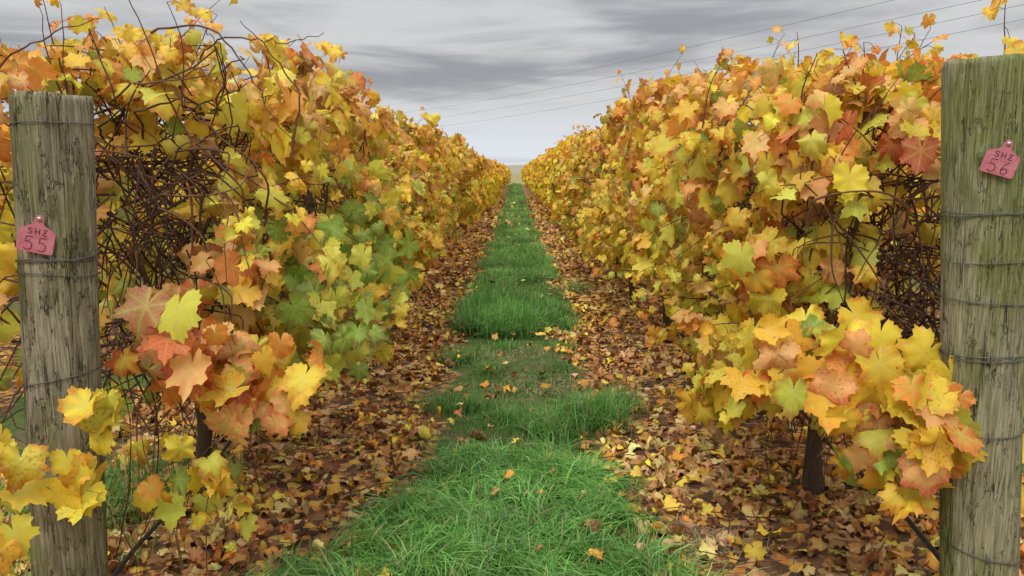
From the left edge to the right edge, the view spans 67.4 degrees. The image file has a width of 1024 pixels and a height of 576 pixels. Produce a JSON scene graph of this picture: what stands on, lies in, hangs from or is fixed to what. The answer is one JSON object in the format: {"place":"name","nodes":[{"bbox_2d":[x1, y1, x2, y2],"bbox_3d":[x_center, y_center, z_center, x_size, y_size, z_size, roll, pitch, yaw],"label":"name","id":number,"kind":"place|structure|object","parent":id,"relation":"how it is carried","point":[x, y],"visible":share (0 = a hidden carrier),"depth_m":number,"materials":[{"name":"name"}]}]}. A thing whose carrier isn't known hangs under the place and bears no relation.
{"place":"outdoors","nodes":[
{"label":"outdoors","id":0,"kind":"place"},
{"bbox_2d":[0,174,1023,575],"bbox_3d":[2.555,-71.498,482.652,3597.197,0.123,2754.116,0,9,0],"label":"ground","id":1,"kind":"structure","parent":0,"point":[316,514],"depth_m":4.13,"materials":[{"name":"soil"}]},
{"bbox_2d":[8,91,108,575],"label":"wooden post","id":2,"kind":"object","parent":1,"relation":"on","point":[52,136],"visible":0.8,"depth_m":2.08,"materials":[{"name":"grey wood"}]},
{"bbox_2d":[16,215,55,255],"bbox_3d":[-1.251,-0.144,2.030,0.088,0.101,0.035,11,6,-14],"label":"number tag","id":3,"kind":"object","parent":2,"relation":"attached to","point":[37,235],"visible":1,"depth_m":2.02,"materials":[{"name":"pink plastic"}]},
{"bbox_2d":[95,155,313,345],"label":"trellis wire","id":4,"kind":"object","parent":2,"relation":"attached to","point":[138,240],"depth_m":2.60,"materials":[{"name":"grey metal"}]},
{"bbox_2d":[111,217,469,575],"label":"irrigation hose","id":5,"kind":"object","parent":2,"relation":"attached to","point":[119,568],"visible":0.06,"depth_m":2.75,"materials":[{"name":"black plastic"}]},
{"bbox_2d":[0,113,329,285],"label":"grapevine row","id":6,"kind":"object","parent":1,"relation":"on","point":[6,209],"visible":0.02,"depth_m":7.36,"materials":[{"name":"brown plant"}]},
{"bbox_2d":[0,152,331,242],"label":"grapevine row","id":7,"kind":"object","parent":1,"relation":"on","point":[108,203],"visible":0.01,"depth_m":11.93,"materials":[{"name":"yellow plant"}]},
{"bbox_2d":[0,0,511,496],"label":"grapevine row","id":8,"kind":"object","parent":1,"relation":"on","point":[428,186],"visible":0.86,"depth_m":2.95,"materials":[{"name":"yellow plant"}]},
{"bbox_2d":[0,0,420,575],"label":"grapevine shoots","id":9,"kind":"object","parent":8,"relation":"attached to","point":[177,354],"visible":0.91,"depth_m":2.43,"materials":[{"name":"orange plant"}]},
{"bbox_2d":[307,191,312,213],"bbox_3d":[-1.312,-0.160,5.037,0.039,1.910,0.038,0,9,0],"label":"steel stake","id":10,"kind":"object","parent":1,"relation":"on","point":[310,207],"visible":0.02,"depth_m":4.98,"materials":[{"name":"metal"}]},
{"bbox_2d":[0,183,929,575],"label":"grass","id":11,"kind":"structure","parent":1,"relation":"on","point":[446,539],"depth_m":3.57,"materials":[{"name":"green plant"}]},
{"bbox_2d":[0,196,1023,575],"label":"fallen leaves","id":12,"kind":"object","parent":1,"relation":"on","point":[238,552],"depth_m":3.92,"materials":[{"name":"brown plant"}]},
{"bbox_2d":[520,0,1023,494],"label":"grapevine row","id":13,"kind":"object","parent":1,"relation":"on","point":[642,185],"visible":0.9,"depth_m":3.32,"materials":[{"name":"yellow plant"}]},
{"bbox_2d":[692,48,1023,524],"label":"grapevine shoots","id":14,"kind":"object","parent":13,"relation":"attached to","point":[876,400],"visible":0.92,"depth_m":2.39,"materials":[{"name":"yellow plant"}]},
{"bbox_2d":[749,124,940,305],"bbox_3d":[4.312,-6.737,46.804,1.774,2.432,89.545,0,9,0],"label":"grapevine row","id":15,"kind":"object","parent":1,"relation":"on","point":[904,168],"depth_m":7.48,"materials":[{"name":"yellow plant"}]},
{"bbox_2d":[751,157,940,224],"bbox_3d":[7.145,-6.702,46.820,1.810,2.359,89.584,0,9,0],"label":"grapevine row","id":16,"kind":"object","parent":1,"relation":"on","point":[928,190],"depth_m":12.55,"materials":[{"name":"yellow plant"}]},
{"bbox_2d":[937,53,1023,575],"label":"wooden post","id":17,"kind":"object","parent":1,"relation":"on","point":[981,258],"visible":0.86,"depth_m":2.07,"materials":[{"name":"grey wood"}]},
{"bbox_2d":[616,258,938,560],"bbox_3d":[1.511,-3.491,30.842,0.079,0.115,57.751,0,9,0],"label":"irrigation hose","id":18,"kind":"object","parent":17,"relation":"attached to","point":[923,538],"visible":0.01,"depth_m":2.55,"materials":[{"name":"black plastic"}]},
{"bbox_2d":[688,217,939,345],"bbox_3d":[1.636,-6.795,46.600,0.051,0.603,89.800,0,9,0],"label":"trellis wire","id":19,"kind":"object","parent":17,"relation":"attached to","point":[896,241],"depth_m":2.57,"materials":[{"name":"grey metal"}]},
{"bbox_2d":[979,140,1019,178],"bbox_3d":[1.264,-0.337,1.983,0.080,0.092,0.032,20,14,16],"label":"number tag","id":20,"kind":"object","parent":17,"relation":"attached to","point":[1003,160],"visible":1,"depth_m":1.97,"materials":[{"name":"pink plastic"}]},
{"bbox_2d":[0,0,1023,170],"label":"sky","id":21,"kind":"structure","parent":0,"point":[411,51],"materials":[{"name":"grey"}]},
{"bbox_2d":[506,165,524,173],"bbox_3d":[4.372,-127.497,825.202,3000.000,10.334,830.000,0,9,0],"label":"distant hills","id":22,"kind":"structure","parent":0,"point":[515,169],"depth_m":601.76,"materials":[{"name":"beige plant"}]},
{"bbox_2d":[374,0,1023,126],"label":"power line","id":23,"kind":"object","parent":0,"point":[738,51],"visible":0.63,"depth_m":53.36,"materials":[{"name":"grey metal"}]}
]}

